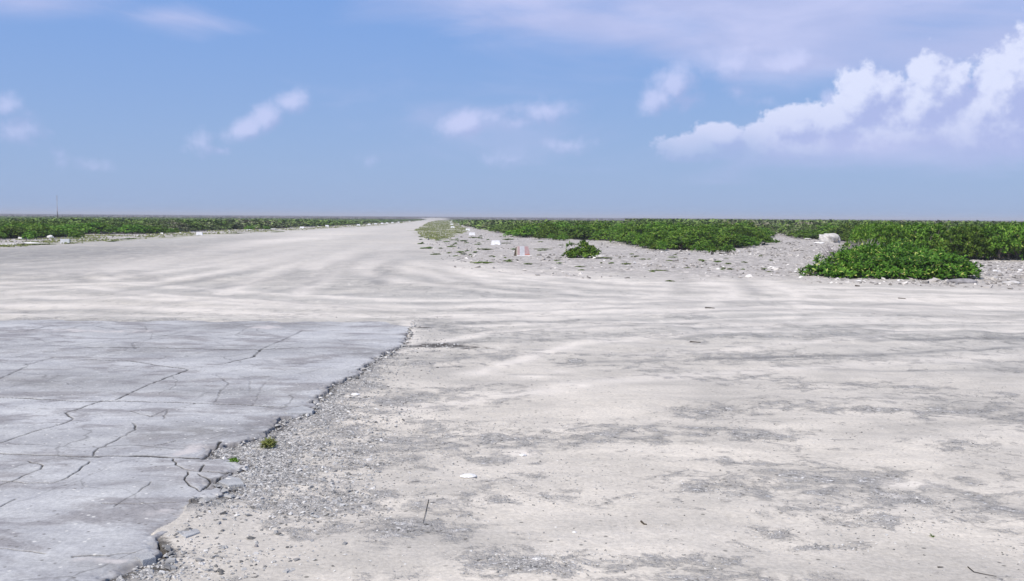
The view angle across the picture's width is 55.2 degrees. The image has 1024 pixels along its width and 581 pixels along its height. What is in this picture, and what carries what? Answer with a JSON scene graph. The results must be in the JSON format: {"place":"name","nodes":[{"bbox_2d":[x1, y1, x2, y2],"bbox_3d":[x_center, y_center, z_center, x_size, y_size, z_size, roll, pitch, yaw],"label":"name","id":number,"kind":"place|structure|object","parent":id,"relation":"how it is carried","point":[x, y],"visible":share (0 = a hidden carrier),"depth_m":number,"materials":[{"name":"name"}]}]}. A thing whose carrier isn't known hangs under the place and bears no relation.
{"place":"outdoors","nodes":[
{"label":"outdoors","id":0,"kind":"place"},
{"bbox_2d":[0,319,409,580],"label":"concrete pavement","id":1,"kind":"structure","parent":0,"point":[113,434],"depth_m":8.00,"materials":[{"name":"grey concrete"}]},
{"bbox_2d":[228,457,239,462],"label":"tuft","id":2,"kind":"object","parent":1,"relation":"on","point":[233,459],"visible":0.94,"depth_m":6.48,"materials":[{"name":"green plant"}]},
{"bbox_2d":[0,213,1023,580],"bbox_3d":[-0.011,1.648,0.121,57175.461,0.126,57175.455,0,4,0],"label":"ground","id":3,"kind":"structure","parent":0,"point":[392,273],"depth_m":8.61,"materials":[{"name":"beige sand"}]},
{"bbox_2d":[0,230,6,239],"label":"shrub","id":4,"kind":"object","parent":3,"relation":"on","point":[3,235],"visible":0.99,"depth_m":61.47,"materials":[{"name":"green plant"}]},
{"bbox_2d":[0,227,12,236],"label":"shrub","id":5,"kind":"object","parent":3,"relation":"on","point":[2,229],"visible":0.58,"depth_m":63.27,"materials":[{"name":"green plant"}]},
{"bbox_2d":[3,224,27,237],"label":"shrub","id":6,"kind":"object","parent":3,"relation":"on","point":[18,231],"visible":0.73,"depth_m":63.74,"materials":[{"name":"green plant"}]},
{"bbox_2d":[1,223,33,235],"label":"shrub","id":7,"kind":"object","parent":3,"relation":"on","point":[17,225],"visible":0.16,"depth_m":65.42,"materials":[{"name":"green plant"}]},
{"bbox_2d":[20,230,37,239],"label":"plant","id":8,"kind":"object","parent":3,"relation":"on","point":[27,235],"visible":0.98,"depth_m":61.08,"materials":[{"name":"green plant"}]},
{"bbox_2d":[10,226,58,237],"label":"shrub","id":9,"kind":"object","parent":3,"relation":"on","point":[43,232],"visible":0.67,"depth_m":65.05,"materials":[{"name":"green plant"}]},
{"bbox_2d":[24,223,54,235],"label":"shrub","id":10,"kind":"object","parent":3,"relation":"on","point":[41,225],"visible":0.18,"depth_m":67.17,"materials":[{"name":"green plant"}]},
{"bbox_2d":[48,226,74,236],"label":"shrub","id":11,"kind":"object","parent":3,"relation":"on","point":[61,230],"visible":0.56,"depth_m":68.38,"materials":[{"name":"green plant"}]},
{"bbox_2d":[60,239,69,243],"bbox_3d":[-24.742,-2.725,54.273,0.480,0.250,0.300,-1,4,-14],"label":"runway marker","id":12,"kind":"object","parent":3,"relation":"on","point":[65,240],"visible":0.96,"depth_m":54.13,"materials":[{"name":"white paint"}]},
{"bbox_2d":[53,224,87,235],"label":"shrub","id":13,"kind":"object","parent":3,"relation":"on","point":[72,226],"visible":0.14,"depth_m":74.84,"materials":[{"name":"green plant"}]},
{"bbox_2d":[68,230,84,237],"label":"shrub","id":14,"kind":"object","parent":3,"relation":"on","point":[74,234],"visible":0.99,"depth_m":64.78,"materials":[{"name":"green plant"}]},
{"bbox_2d":[74,222,105,233],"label":"shrub","id":15,"kind":"object","parent":3,"relation":"on","point":[89,226],"visible":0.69,"depth_m":79.31,"materials":[{"name":"green plant"}]},
{"bbox_2d":[92,224,116,233],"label":"shrub","id":16,"kind":"object","parent":3,"relation":"on","point":[109,229],"visible":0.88,"depth_m":79.64,"materials":[{"name":"green plant"}]},
{"bbox_2d":[115,224,151,232],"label":"shrub","id":17,"kind":"object","parent":3,"relation":"on","point":[137,228],"visible":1,"depth_m":80.83,"materials":[{"name":"green plant"}]},
{"bbox_2d":[135,551,155,566],"bbox_3d":[-1.736,1.290,4.662,0.092,0.061,0.088,4,6,42],"label":"concrete fragment","id":18,"kind":"object","parent":3,"relation":"on","point":[147,558],"visible":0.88,"depth_m":4.64,"materials":[{"name":"grey concrete"}]},
{"bbox_2d":[129,225,167,232],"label":"shrub","id":19,"kind":"object","parent":3,"relation":"on","point":[156,229],"visible":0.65,"depth_m":82.79,"materials":[{"name":"green plant"}]},
{"bbox_2d":[176,529,199,537],"bbox_3d":[-1.676,1.274,5.080,0.105,0.057,0.159,-3,6,-41],"label":"concrete fragment","id":20,"kind":"object","parent":3,"relation":"on","point":[193,532],"visible":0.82,"depth_m":5.05,"materials":[{"name":"grey concrete"}]},
{"bbox_2d":[218,476,243,487],"bbox_3d":[-1.727,1.197,6.020,0.134,0.063,0.238,-4,6,-43],"label":"concrete fragment","id":21,"kind":"object","parent":3,"relation":"on","point":[233,481],"visible":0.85,"depth_m":5.98,"materials":[{"name":"grey concrete"}]},
{"bbox_2d":[0,220,467,246],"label":"grass","id":22,"kind":"structure","parent":3,"relation":"on","point":[442,226],"depth_m":84.42,"materials":[{"name":"green plant"}]},
{"bbox_2d":[260,436,277,447],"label":"tuft","id":23,"kind":"object","parent":3,"relation":"on","point":[266,442],"visible":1,"depth_m":6.93,"materials":[{"name":"green plant"}]},
{"bbox_2d":[284,406,314,415],"bbox_3d":[-1.766,1.023,8.197,0.246,0.063,0.333,0,4,0],"label":"concrete fragment","id":24,"kind":"object","parent":3,"relation":"on","point":[301,410],"visible":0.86,"depth_m":8.14,"materials":[{"name":"grey concrete"}]},
{"bbox_2d":[460,473,476,477],"bbox_3d":[-0.275,1.170,6.177,0.110,0.027,0.080,0,4,0],"label":"rock","id":25,"kind":"object","parent":3,"relation":"on","point":[469,475],"visible":1,"depth_m":6.15,"materials":[{"name":"beige stone"}]},
{"bbox_2d":[491,240,500,244],"bbox_3d":[-0.943,-2.791,57.313,0.548,0.270,0.316,1,4,3],"label":"runway marker","id":26,"kind":"object","parent":3,"relation":"on","point":[495,242],"visible":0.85,"depth_m":57.19,"materials":[{"name":"white paint"}]},
{"bbox_2d":[0,214,1022,221],"bbox_3d":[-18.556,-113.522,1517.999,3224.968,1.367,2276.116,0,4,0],"label":"distant scrub","id":27,"kind":"object","parent":3,"relation":"on","point":[304,217],"visible":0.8,"depth_m":793.69,"materials":[{"name":"green plant"}]},
{"bbox_2d":[0,216,1023,235],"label":"scrub","id":28,"kind":"object","parent":3,"relation":"on","point":[785,226],"visible":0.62,"depth_m":114.48,"materials":[{"name":"green plant"}]},
{"bbox_2d":[0,228,1023,288],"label":"coral rubble","id":29,"kind":"object","parent":3,"relation":"on","point":[992,281],"visible":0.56,"depth_m":34.52,"materials":[{"name":"stone"}]},
{"bbox_2d":[502,229,531,235],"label":"shrub","id":30,"kind":"object","parent":3,"relation":"on","point":[510,232],"visible":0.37,"depth_m":78.89,"materials":[{"name":"green plant"}]},
{"bbox_2d":[511,224,532,230],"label":"shrub","id":31,"kind":"object","parent":3,"relation":"on","point":[518,227],"visible":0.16,"depth_m":83.95,"materials":[{"name":"green plant"}]},
{"bbox_2d":[514,246,531,255],"bbox_3d":[0.453,-1.668,41.430,0.700,0.400,0.400,0,4,-10],"label":"striped marker","id":32,"kind":"object","parent":3,"relation":"on","point":[521,250],"visible":1,"depth_m":41.33,"materials":[{"name":"white paint"}]},
{"bbox_2d":[514,225,537,235],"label":"shrub","id":33,"kind":"object","parent":3,"relation":"on","point":[526,230],"visible":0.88,"depth_m":77.18,"materials":[{"name":"green plant"}]},
{"bbox_2d":[534,233,546,238],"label":"shrub","id":34,"kind":"object","parent":3,"relation":"on","point":[544,235],"visible":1,"depth_m":71.65,"materials":[{"name":"green plant"}]},
{"bbox_2d":[534,228,561,237],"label":"shrub","id":35,"kind":"object","parent":3,"relation":"on","point":[548,231],"visible":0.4,"depth_m":74.62,"materials":[{"name":"green plant"}]},
{"bbox_2d":[538,223,559,234],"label":"shrub","id":36,"kind":"object","parent":3,"relation":"on","point":[551,227],"visible":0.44,"depth_m":75.52,"materials":[{"name":"green plant"}]},
{"bbox_2d":[547,233,555,238],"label":"shrub","id":37,"kind":"object","parent":3,"relation":"on","point":[552,235],"visible":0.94,"depth_m":70.49,"materials":[{"name":"green plant"}]},
{"bbox_2d":[556,232,568,240],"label":"shrub","id":38,"kind":"object","parent":3,"relation":"on","point":[566,236],"visible":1,"depth_m":68.33,"materials":[{"name":"green plant"}]},
{"bbox_2d":[554,224,577,238],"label":"shrub","id":39,"kind":"object","parent":3,"relation":"on","point":[563,229],"visible":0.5,"depth_m":72.66,"materials":[{"name":"green plant"}]},
{"bbox_2d":[561,239,601,257],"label":"bush","id":40,"kind":"object","parent":3,"relation":"on","point":[587,250],"visible":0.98,"depth_m":39.42,"materials":[{"name":"green plant"}]},
{"bbox_2d":[564,222,599,238],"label":"shrub","id":41,"kind":"object","parent":3,"relation":"on","point":[591,229],"visible":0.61,"depth_m":72.28,"materials":[{"name":"green plant"}]},
{"bbox_2d":[568,229,596,238],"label":"shrub","id":42,"kind":"object","parent":3,"relation":"on","point":[580,235],"visible":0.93,"depth_m":71.76,"materials":[{"name":"green plant"}]},
{"bbox_2d":[575,221,593,225],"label":"shrub","id":43,"kind":"object","parent":3,"relation":"on","point":[578,223],"visible":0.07,"depth_m":84.66,"materials":[{"name":"green plant"}]},
{"bbox_2d":[588,234,603,240],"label":"shrub","id":44,"kind":"object","parent":3,"relation":"on","point":[597,237],"visible":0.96,"depth_m":68.80,"materials":[{"name":"green plant"}]},
{"bbox_2d":[591,223,608,229],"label":"shrub","id":45,"kind":"object","parent":3,"relation":"on","point":[602,226],"visible":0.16,"depth_m":74.30,"materials":[{"name":"green plant"}]},
{"bbox_2d":[594,226,622,239],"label":"shrub","id":46,"kind":"object","parent":3,"relation":"on","point":[605,232],"visible":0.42,"depth_m":68.73,"materials":[{"name":"green plant"}]},
{"bbox_2d":[605,226,629,241],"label":"shrub","id":47,"kind":"object","parent":3,"relation":"on","point":[615,234],"visible":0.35,"depth_m":64.36,"materials":[{"name":"green plant"}]},
{"bbox_2d":[619,225,653,244],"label":"shrub","id":48,"kind":"object","parent":3,"relation":"on","point":[642,229],"visible":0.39,"depth_m":59.35,"materials":[{"name":"green plant"}]},
{"bbox_2d":[624,232,651,246],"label":"shrub","id":49,"kind":"object","parent":3,"relation":"on","point":[633,239],"visible":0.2,"depth_m":56.47,"materials":[{"name":"green plant"}]},
{"bbox_2d":[631,223,663,231],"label":"shrub","id":50,"kind":"object","parent":3,"relation":"on","point":[647,225],"visible":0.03,"depth_m":63.69,"materials":[{"name":"green plant"}]},
{"bbox_2d":[636,231,667,247],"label":"shrub","id":51,"kind":"object","parent":3,"relation":"on","point":[644,238],"visible":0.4,"depth_m":52.92,"materials":[{"name":"green plant"}]},
{"bbox_2d":[649,244,659,249],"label":"shrub","id":52,"kind":"object","parent":3,"relation":"on","point":[653,246],"visible":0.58,"depth_m":50.11,"materials":[{"name":"green plant"}]},
{"bbox_2d":[645,222,666,230],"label":"shrub","id":53,"kind":"object","parent":3,"relation":"on","point":[654,224],"visible":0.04,"depth_m":65.06,"materials":[{"name":"green plant"}]},
{"bbox_2d":[637,236,680,248],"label":"shrub","id":54,"kind":"object","parent":3,"relation":"on","point":[651,243],"visible":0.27,"depth_m":52.24,"materials":[{"name":"green plant"}]},
{"bbox_2d":[656,240,668,249],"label":"shrub","id":55,"kind":"object","parent":3,"relation":"on","point":[662,245],"visible":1,"depth_m":48.95,"materials":[{"name":"green plant"}]},
{"bbox_2d":[651,226,674,232],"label":"shrub","id":56,"kind":"object","parent":3,"relation":"on","point":[659,229],"visible":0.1,"depth_m":60.65,"materials":[{"name":"green plant"}]},
{"bbox_2d":[660,228,686,237],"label":"shrub","id":57,"kind":"object","parent":3,"relation":"on","point":[670,231],"visible":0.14,"depth_m":54.52,"materials":[{"name":"green plant"}]},
{"bbox_2d":[663,222,683,230],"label":"shrub","id":58,"kind":"object","parent":3,"relation":"on","point":[670,225],"visible":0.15,"depth_m":61.00,"materials":[{"name":"green plant"}]},
{"bbox_2d":[653,231,711,249],"bbox_3d":[8.849,-2.572,51.017,3.244,1.040,2.932,0,4,-3],"label":"shrub","id":59,"kind":"object","parent":3,"relation":"on","point":[689,239],"visible":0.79,"depth_m":50.45,"materials":[{"name":"green plant"}]},
{"bbox_2d":[672,224,694,231],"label":"shrub","id":60,"kind":"object","parent":3,"relation":"on","point":[680,228],"visible":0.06,"depth_m":59.36,"materials":[{"name":"green plant"}]},
{"bbox_2d":[681,226,714,236],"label":"shrub","id":61,"kind":"object","parent":3,"relation":"on","point":[703,228],"visible":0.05,"depth_m":54.95,"materials":[{"name":"green plant"}]},
{"bbox_2d":[680,228,718,249],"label":"shrub","id":62,"kind":"object","parent":3,"relation":"on","point":[706,235],"visible":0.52,"depth_m":51.61,"materials":[{"name":"green plant"}]},
{"bbox_2d":[691,242,708,250],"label":"shrub","id":63,"kind":"object","parent":3,"relation":"on","point":[699,246],"visible":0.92,"depth_m":47.35,"materials":[{"name":"green plant"}]},
{"bbox_2d":[691,223,719,234],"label":"shrub","id":64,"kind":"object","parent":3,"relation":"on","point":[714,230],"visible":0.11,"depth_m":56.73,"materials":[{"name":"green plant"}]},
{"bbox_2d":[707,243,715,254],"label":"plant","id":65,"kind":"object","parent":3,"relation":"on","point":[713,248],"visible":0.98,"depth_m":44.01,"materials":[{"name":"green plant"}]},
{"bbox_2d":[716,245,731,251],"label":"shrub","id":66,"kind":"object","parent":3,"relation":"on","point":[718,249],"visible":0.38,"depth_m":48.00,"materials":[{"name":"green plant"}]},
{"bbox_2d":[720,244,735,252],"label":"plant","id":67,"kind":"object","parent":3,"relation":"on","point":[726,247],"visible":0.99,"depth_m":46.21,"materials":[{"name":"green plant"}]},
{"bbox_2d":[711,231,745,247],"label":"shrub","id":68,"kind":"object","parent":3,"relation":"on","point":[727,239],"visible":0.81,"depth_m":54.29,"materials":[{"name":"green plant"}]},
{"bbox_2d":[719,221,748,228],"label":"shrub","id":69,"kind":"object","parent":3,"relation":"on","point":[730,225],"visible":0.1,"depth_m":74.20,"materials":[{"name":"green plant"}]},
{"bbox_2d":[715,233,759,246],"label":"shrub","id":70,"kind":"object","parent":3,"relation":"on","point":[748,241],"visible":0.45,"depth_m":55.57,"materials":[{"name":"green plant"}]},
{"bbox_2d":[724,227,754,237],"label":"shrub","id":71,"kind":"object","parent":3,"relation":"on","point":[744,231],"visible":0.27,"depth_m":60.35,"materials":[{"name":"green plant"}]},
{"bbox_2d":[742,219,758,227],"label":"shrub","id":72,"kind":"object","parent":3,"relation":"on","point":[749,224],"visible":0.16,"depth_m":75.72,"materials":[{"name":"green plant"}]},
{"bbox_2d":[747,228,772,244],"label":"shrub","id":73,"kind":"object","parent":3,"relation":"on","point":[762,237],"visible":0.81,"depth_m":61.08,"materials":[{"name":"green plant"}]},
{"bbox_2d":[763,227,773,236],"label":"shrub","id":74,"kind":"object","parent":3,"relation":"on","point":[770,232],"visible":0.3,"depth_m":83.86,"materials":[{"name":"green plant"}]},
{"bbox_2d":[787,230,803,236],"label":"shrub","id":75,"kind":"object","parent":3,"relation":"on","point":[790,234],"visible":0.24,"depth_m":84.44,"materials":[{"name":"green plant"}]},
{"bbox_2d":[792,229,817,237],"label":"shrub","id":76,"kind":"object","parent":3,"relation":"on","point":[802,232],"visible":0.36,"depth_m":80.17,"materials":[{"name":"green plant"}]},
{"bbox_2d":[796,231,824,238],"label":"shrub","id":77,"kind":"object","parent":3,"relation":"on","point":[811,235],"visible":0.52,"depth_m":78.02,"materials":[{"name":"green plant"}]},
{"bbox_2d":[812,224,831,232],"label":"shrub","id":78,"kind":"object","parent":3,"relation":"on","point":[822,230],"visible":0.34,"depth_m":79.96,"materials":[{"name":"green plant"}]},
{"bbox_2d":[814,223,837,229],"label":"shrub","id":79,"kind":"object","parent":3,"relation":"on","point":[832,226],"visible":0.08,"depth_m":83.73,"materials":[{"name":"green plant"}]},
{"bbox_2d":[818,233,840,242],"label":"rock","id":80,"kind":"object","parent":3,"relation":"on","point":[830,238],"visible":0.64,"depth_m":67.13,"materials":[{"name":"grey stone"}]},
{"bbox_2d":[821,226,852,237],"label":"shrub","id":81,"kind":"object","parent":3,"relation":"on","point":[842,230],"visible":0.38,"depth_m":72.84,"materials":[{"name":"green plant"}]},
{"bbox_2d":[823,243,866,267],"bbox_3d":[10.812,-1.131,31.753,1.560,0.985,1.780,0,4,0],"label":"bare shrub","id":82,"kind":"object","parent":3,"relation":"on","point":[829,251],"visible":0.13,"depth_m":31.90,"materials":[{"name":"grey plant"}]},
{"bbox_2d":[840,231,850,241],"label":"shrub","id":83,"kind":"object","parent":3,"relation":"on","point":[843,236],"visible":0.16,"depth_m":68.74,"materials":[{"name":"green plant"}]},
{"bbox_2d":[838,222,857,230],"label":"shrub","id":84,"kind":"object","parent":3,"relation":"on","point":[847,225],"visible":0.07,"depth_m":74.17,"materials":[{"name":"green plant"}]},
{"bbox_2d":[836,237,865,252],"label":"plant","id":85,"kind":"object","parent":3,"relation":"on","point":[859,240],"visible":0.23,"depth_m":38.67,"materials":[{"name":"green plant"}]},
{"bbox_2d":[846,222,880,245],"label":"shrub","id":86,"kind":"object","parent":3,"relation":"on","point":[860,233],"visible":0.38,"depth_m":41.59,"materials":[{"name":"green plant"}]},
{"bbox_2d":[867,221,913,248],"bbox_3d":[15.286,-1.996,39.807,2.292,1.691,2.002,-1,5,-19],"label":"shrub","id":87,"kind":"object","parent":3,"relation":"on","point":[883,234],"visible":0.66,"depth_m":39.31,"materials":[{"name":"green plant"}]},
{"bbox_2d":[798,238,984,279],"bbox_3d":[10.903,-0.960,29.215,5.132,1.174,5.202,0,4,0],"label":"sprawling shrub","id":88,"kind":"object","parent":3,"relation":"on","point":[895,260],"visible":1,"depth_m":27.67,"materials":[{"name":"green plant"}]},
{"bbox_2d":[889,224,913,230],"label":"shrub","id":89,"kind":"object","parent":3,"relation":"on","point":[900,226],"visible":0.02,"depth_m":44.70,"materials":[{"name":"green plant"}]},
{"bbox_2d":[908,223,933,230],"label":"shrub","id":90,"kind":"object","parent":3,"relation":"on","point":[919,227],"visible":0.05,"depth_m":46.57,"materials":[{"name":"green plant"}]},
{"bbox_2d":[898,222,947,249],"bbox_3d":[16.474,-2.003,40.254,2.578,1.652,2.162,-2,5,-26],"label":"shrub","id":91,"kind":"object","parent":3,"relation":"on","point":[918,235],"visible":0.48,"depth_m":39.89,"materials":[{"name":"green plant"}]},
{"bbox_2d":[905,222,948,229],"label":"shrub","id":92,"kind":"object","parent":3,"relation":"on","point":[928,223],"visible":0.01,"depth_m":53.05,"materials":[{"name":"green plant"}]},
{"bbox_2d":[913,238,945,252],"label":"shrub","id":93,"kind":"object","parent":3,"relation":"on","point":[931,247],"visible":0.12,"depth_m":39.68,"materials":[{"name":"green plant"}]},
{"bbox_2d":[927,223,975,255],"bbox_3d":[17.818,-2.001,40.504,2.141,1.626,2.045,-2,5,-29],"label":"shrub","id":94,"kind":"object","parent":3,"relation":"on","point":[949,244],"visible":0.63,"depth_m":40.09,"materials":[{"name":"green plant"}]},
{"bbox_2d":[947,278,977,283],"bbox_3d":[11.618,-0.218,25.309,0.758,0.200,0.510,0,4,0],"label":"rock","id":95,"kind":"object","parent":3,"relation":"on","point":[962,280],"visible":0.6,"depth_m":25.14,"materials":[{"name":"grey stone"}]},
{"bbox_2d":[944,227,999,257],"bbox_3d":[19.020,-1.987,41.442,2.955,1.453,2.741,-1,5,-18],"label":"shrub","id":96,"kind":"object","parent":3,"relation":"on","point":[957,234],"visible":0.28,"depth_m":40.42,"materials":[{"name":"green plant"}]},
{"bbox_2d":[950,225,997,259],"bbox_3d":[18.974,-1.938,40.574,2.234,1.509,2.113,2,4,15],"label":"shrub","id":97,"kind":"object","parent":3,"relation":"on","point":[983,244],"visible":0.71,"depth_m":40.16,"materials":[{"name":"green plant"}]},
{"bbox_2d":[976,222,1023,259],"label":"shrub","id":98,"kind":"object","parent":3,"relation":"on","point":[1008,242],"visible":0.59,"depth_m":40.23,"materials":[{"name":"green plant"}]},
{"bbox_2d":[994,222,1023,259],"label":"shrub","id":99,"kind":"object","parent":3,"relation":"on","point":[1019,238],"visible":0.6,"depth_m":40.22,"materials":[{"name":"green plant"}]},
{"bbox_2d":[1002,281,1020,283],"bbox_3d":[12.876,-0.193,25.267,0.476,0.119,0.402,2,5,17],"label":"rock","id":100,"kind":"object","parent":3,"relation":"on","point":[1011,282],"visible":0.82,"depth_m":25.14,"materials":[{"name":"grey stone"}]},
{"bbox_2d":[0,0,1023,219],"label":"sky","id":101,"kind":"structure","parent":0,"point":[777,109],"materials":[{"name":"blue"}]},
{"bbox_2d":[113,317,1023,580],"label":"gravel","id":102,"kind":"structure","parent":0,"point":[169,562],"depth_m":6.08,"materials":[{"name":"grey gravel"}]}
]}

